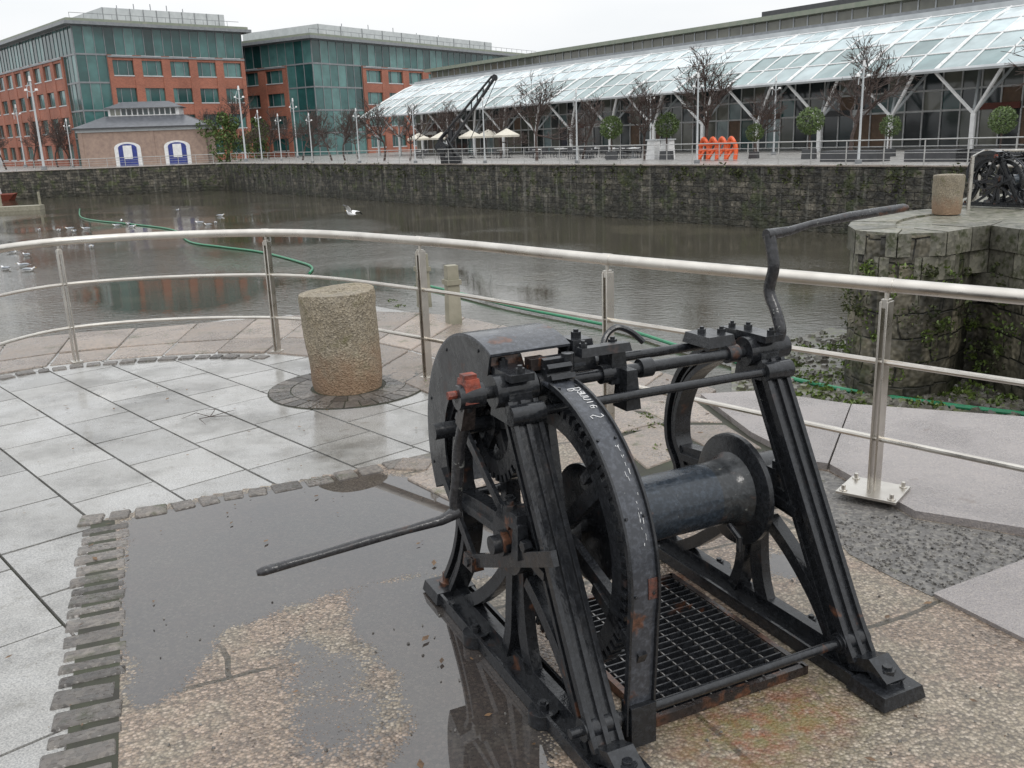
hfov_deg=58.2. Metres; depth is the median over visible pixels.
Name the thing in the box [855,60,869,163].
street lamp
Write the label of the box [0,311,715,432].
quay coping
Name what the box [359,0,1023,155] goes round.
glazed arcade building
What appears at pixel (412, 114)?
street lamp
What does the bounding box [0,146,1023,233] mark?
quay wall
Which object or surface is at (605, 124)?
topiary tree
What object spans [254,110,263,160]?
street lamp
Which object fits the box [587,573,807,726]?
drain grate
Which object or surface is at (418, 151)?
cafe table
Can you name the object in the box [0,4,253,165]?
brick office building
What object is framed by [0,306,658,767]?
paving
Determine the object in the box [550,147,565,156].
cafe table
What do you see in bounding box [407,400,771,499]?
granite flagstone
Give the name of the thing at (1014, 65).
bare tree
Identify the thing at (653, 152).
white kiosk cabinet
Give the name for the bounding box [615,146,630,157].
cafe table
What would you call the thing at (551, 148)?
cafe table
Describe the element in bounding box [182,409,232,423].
fallen twig
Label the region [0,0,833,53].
sky
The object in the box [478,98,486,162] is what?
street lamp
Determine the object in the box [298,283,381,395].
stone bollard
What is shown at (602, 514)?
hand winch
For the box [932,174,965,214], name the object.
stone bollard
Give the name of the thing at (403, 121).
bare tree
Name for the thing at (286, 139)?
bare tree
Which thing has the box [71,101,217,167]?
brick lodge
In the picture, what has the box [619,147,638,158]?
cafe table
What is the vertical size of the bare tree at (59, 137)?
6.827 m
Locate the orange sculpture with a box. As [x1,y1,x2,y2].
[698,136,737,160]
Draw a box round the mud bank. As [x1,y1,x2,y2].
[731,328,1023,415]
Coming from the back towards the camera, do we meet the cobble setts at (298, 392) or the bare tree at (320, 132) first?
the bare tree at (320, 132)
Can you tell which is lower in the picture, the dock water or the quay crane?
the dock water
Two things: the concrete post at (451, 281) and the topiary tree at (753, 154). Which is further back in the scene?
the topiary tree at (753, 154)
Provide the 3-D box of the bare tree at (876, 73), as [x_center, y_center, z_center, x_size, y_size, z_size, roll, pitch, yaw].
[19.458,-15.872,50.800,5.274,6.868,5.542,6,17,29]
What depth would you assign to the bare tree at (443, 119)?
91.76 m
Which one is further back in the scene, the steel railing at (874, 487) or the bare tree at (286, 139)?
the bare tree at (286, 139)
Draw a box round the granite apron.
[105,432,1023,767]
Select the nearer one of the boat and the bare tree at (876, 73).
the bare tree at (876, 73)
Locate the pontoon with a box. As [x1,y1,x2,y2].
[0,192,44,211]
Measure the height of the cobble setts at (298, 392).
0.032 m
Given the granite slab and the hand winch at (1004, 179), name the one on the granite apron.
the granite slab
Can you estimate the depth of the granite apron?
3.38 m
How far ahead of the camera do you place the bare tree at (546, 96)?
72.85 m
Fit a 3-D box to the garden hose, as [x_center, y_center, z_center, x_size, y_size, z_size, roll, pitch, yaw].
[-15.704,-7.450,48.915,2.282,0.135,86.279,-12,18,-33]
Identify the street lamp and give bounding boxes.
[12,104,27,166]
[24,76,46,169]
[63,119,74,167]
[234,86,247,161]
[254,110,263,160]
[275,114,282,160]
[289,98,298,157]
[305,113,313,162]
[352,108,360,162]
[409,105,417,162]
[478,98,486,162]
[571,88,580,162]
[692,72,703,163]
[770,76,780,154]
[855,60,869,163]
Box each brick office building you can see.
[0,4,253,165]
[242,24,535,156]
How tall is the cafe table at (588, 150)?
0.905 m
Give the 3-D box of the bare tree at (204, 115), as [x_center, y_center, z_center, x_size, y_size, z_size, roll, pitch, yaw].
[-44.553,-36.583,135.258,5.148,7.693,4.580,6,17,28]
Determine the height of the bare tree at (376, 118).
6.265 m
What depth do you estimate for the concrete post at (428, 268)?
10.65 m
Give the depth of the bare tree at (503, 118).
88.51 m
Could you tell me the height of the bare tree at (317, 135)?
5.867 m
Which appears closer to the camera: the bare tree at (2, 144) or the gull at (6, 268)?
the gull at (6, 268)
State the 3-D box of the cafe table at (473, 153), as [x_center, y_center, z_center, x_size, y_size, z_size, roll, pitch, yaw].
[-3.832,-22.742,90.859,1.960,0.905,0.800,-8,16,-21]
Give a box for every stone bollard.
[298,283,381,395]
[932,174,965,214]
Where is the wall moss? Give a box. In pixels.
[236,162,992,210]
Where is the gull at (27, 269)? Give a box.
[22,267,35,270]
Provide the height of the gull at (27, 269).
0.219 m
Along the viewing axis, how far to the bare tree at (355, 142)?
112.31 m
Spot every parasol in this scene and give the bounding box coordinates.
[407,133,429,157]
[430,132,447,139]
[459,130,478,157]
[476,129,495,157]
[494,128,519,157]
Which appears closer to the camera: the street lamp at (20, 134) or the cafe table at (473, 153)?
the cafe table at (473, 153)
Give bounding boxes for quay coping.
[0,163,1020,172]
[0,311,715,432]
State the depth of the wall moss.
52.26 m
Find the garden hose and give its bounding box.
[79,208,1023,415]
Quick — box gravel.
[819,470,1023,596]
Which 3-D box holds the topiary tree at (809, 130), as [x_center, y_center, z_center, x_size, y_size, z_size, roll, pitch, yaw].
[17.620,-14.884,54.513,1.693,3.028,1.653,7,17,29]
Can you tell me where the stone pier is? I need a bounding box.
[844,194,1023,400]
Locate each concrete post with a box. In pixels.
[413,253,431,307]
[442,264,461,324]
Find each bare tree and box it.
[0,128,11,169]
[18,115,56,167]
[38,119,74,166]
[42,116,72,165]
[188,109,216,127]
[207,86,267,161]
[248,110,289,158]
[265,116,302,157]
[290,106,327,159]
[290,114,331,153]
[307,106,341,160]
[331,108,364,159]
[331,108,375,158]
[356,98,391,160]
[378,103,434,159]
[429,99,463,144]
[480,101,531,157]
[503,70,586,160]
[566,90,607,158]
[619,77,668,160]
[671,45,739,160]
[744,89,787,151]
[817,33,922,149]
[1001,37,1023,90]
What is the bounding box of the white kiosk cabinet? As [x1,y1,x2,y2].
[645,139,675,159]
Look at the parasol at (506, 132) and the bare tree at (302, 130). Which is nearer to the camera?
the parasol at (506, 132)
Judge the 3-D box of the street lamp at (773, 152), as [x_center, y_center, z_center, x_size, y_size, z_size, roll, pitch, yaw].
[18.443,-18.801,64.638,0.729,5.292,0.271,-4,15,-8]
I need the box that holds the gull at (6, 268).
[0,265,10,269]
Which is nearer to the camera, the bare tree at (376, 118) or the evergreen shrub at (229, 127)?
the bare tree at (376, 118)
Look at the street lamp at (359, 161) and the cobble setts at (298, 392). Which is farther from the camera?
the street lamp at (359, 161)
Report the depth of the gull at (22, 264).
42.55 m
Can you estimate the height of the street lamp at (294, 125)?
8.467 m
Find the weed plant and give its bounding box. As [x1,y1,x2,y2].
[386,244,1023,449]
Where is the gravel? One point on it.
(929, 558)
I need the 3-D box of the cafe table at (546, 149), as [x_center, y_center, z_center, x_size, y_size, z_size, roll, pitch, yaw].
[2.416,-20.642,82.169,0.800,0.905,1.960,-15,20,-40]
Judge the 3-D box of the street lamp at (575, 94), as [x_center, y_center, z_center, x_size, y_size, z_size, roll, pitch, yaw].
[4.357,-17.426,62.255,0.671,4.868,0.249,-10,17,-26]
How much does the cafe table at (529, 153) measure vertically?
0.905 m
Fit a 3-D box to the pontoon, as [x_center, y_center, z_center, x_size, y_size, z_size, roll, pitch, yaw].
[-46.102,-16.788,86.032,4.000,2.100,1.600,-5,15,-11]
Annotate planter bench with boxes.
[820,148,1023,161]
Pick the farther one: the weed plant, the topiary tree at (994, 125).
the topiary tree at (994, 125)
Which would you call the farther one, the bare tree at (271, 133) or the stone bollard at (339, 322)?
the bare tree at (271, 133)
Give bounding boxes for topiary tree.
[599,115,622,159]
[654,112,679,159]
[745,123,764,158]
[796,106,824,158]
[879,115,901,156]
[987,105,1018,148]
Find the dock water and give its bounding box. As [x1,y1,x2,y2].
[0,190,849,392]
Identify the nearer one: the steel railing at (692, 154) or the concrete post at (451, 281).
the concrete post at (451, 281)
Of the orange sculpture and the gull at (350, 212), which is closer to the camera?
the gull at (350, 212)
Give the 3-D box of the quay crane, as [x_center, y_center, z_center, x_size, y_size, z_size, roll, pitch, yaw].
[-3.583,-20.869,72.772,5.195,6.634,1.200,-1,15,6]
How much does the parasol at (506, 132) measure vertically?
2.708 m
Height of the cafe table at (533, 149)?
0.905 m
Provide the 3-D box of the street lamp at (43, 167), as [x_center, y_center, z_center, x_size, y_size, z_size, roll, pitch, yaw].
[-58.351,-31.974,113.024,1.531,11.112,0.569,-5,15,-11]
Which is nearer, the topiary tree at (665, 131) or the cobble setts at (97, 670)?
the cobble setts at (97, 670)
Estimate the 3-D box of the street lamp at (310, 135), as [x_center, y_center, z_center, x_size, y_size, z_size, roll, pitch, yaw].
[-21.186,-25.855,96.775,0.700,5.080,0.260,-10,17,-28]
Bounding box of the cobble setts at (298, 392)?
[268,368,420,409]
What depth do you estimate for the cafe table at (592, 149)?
74.66 m
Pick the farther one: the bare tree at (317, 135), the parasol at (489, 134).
the bare tree at (317, 135)
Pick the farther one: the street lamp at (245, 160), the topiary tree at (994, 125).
the street lamp at (245, 160)
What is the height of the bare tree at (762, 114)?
4.518 m
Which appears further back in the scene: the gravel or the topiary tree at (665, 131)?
the topiary tree at (665, 131)
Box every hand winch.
[256,204,925,767]
[962,150,1023,207]
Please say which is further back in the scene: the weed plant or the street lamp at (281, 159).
the street lamp at (281, 159)
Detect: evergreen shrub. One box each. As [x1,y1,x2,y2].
[196,111,249,161]
[240,117,270,158]
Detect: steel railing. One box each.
[0,154,213,170]
[0,229,1023,504]
[230,136,1023,164]
[966,149,1023,209]
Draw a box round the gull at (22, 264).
[16,262,31,266]
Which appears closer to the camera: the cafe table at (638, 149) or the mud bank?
the mud bank
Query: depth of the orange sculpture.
57.77 m
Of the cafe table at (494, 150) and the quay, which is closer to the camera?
the quay
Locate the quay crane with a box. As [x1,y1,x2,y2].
[435,74,497,163]
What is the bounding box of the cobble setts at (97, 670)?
[0,354,494,767]
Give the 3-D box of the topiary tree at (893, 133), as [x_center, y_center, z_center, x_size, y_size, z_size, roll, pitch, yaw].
[22.025,-14.488,53.666,1.337,2.391,1.305,-13,19,-35]
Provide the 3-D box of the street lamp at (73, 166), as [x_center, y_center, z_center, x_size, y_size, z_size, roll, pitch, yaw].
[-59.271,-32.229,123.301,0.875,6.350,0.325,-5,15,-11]
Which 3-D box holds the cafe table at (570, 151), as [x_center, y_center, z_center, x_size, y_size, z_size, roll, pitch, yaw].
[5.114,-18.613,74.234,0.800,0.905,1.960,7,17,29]
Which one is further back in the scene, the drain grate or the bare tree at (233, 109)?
the bare tree at (233, 109)
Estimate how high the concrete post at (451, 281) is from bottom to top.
0.620 m
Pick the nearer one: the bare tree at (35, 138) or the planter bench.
the planter bench
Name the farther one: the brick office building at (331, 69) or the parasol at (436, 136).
the brick office building at (331, 69)
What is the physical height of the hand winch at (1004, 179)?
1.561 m
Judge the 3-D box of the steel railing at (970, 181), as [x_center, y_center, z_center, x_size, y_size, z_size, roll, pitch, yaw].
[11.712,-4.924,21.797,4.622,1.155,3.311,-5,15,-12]
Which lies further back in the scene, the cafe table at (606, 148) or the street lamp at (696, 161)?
the cafe table at (606, 148)
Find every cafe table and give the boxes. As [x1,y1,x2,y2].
[416,150,424,158]
[463,149,482,157]
[493,148,511,157]
[523,148,540,157]
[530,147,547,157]
[531,148,544,158]
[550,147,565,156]
[550,147,571,157]
[568,147,582,158]
[581,147,590,158]
[587,147,595,157]
[604,146,628,158]
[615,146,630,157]
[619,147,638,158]
[623,146,641,157]
[629,146,640,156]
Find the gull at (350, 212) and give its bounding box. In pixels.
[342,205,361,215]
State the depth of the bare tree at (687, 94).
56.76 m
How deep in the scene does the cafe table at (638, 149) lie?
71.74 m
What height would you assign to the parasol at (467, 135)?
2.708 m
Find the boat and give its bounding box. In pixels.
[0,190,16,200]
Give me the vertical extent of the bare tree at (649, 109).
5.507 m
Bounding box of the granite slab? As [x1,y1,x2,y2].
[701,391,1023,641]
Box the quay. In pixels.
[0,505,70,626]
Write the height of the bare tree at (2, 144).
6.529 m

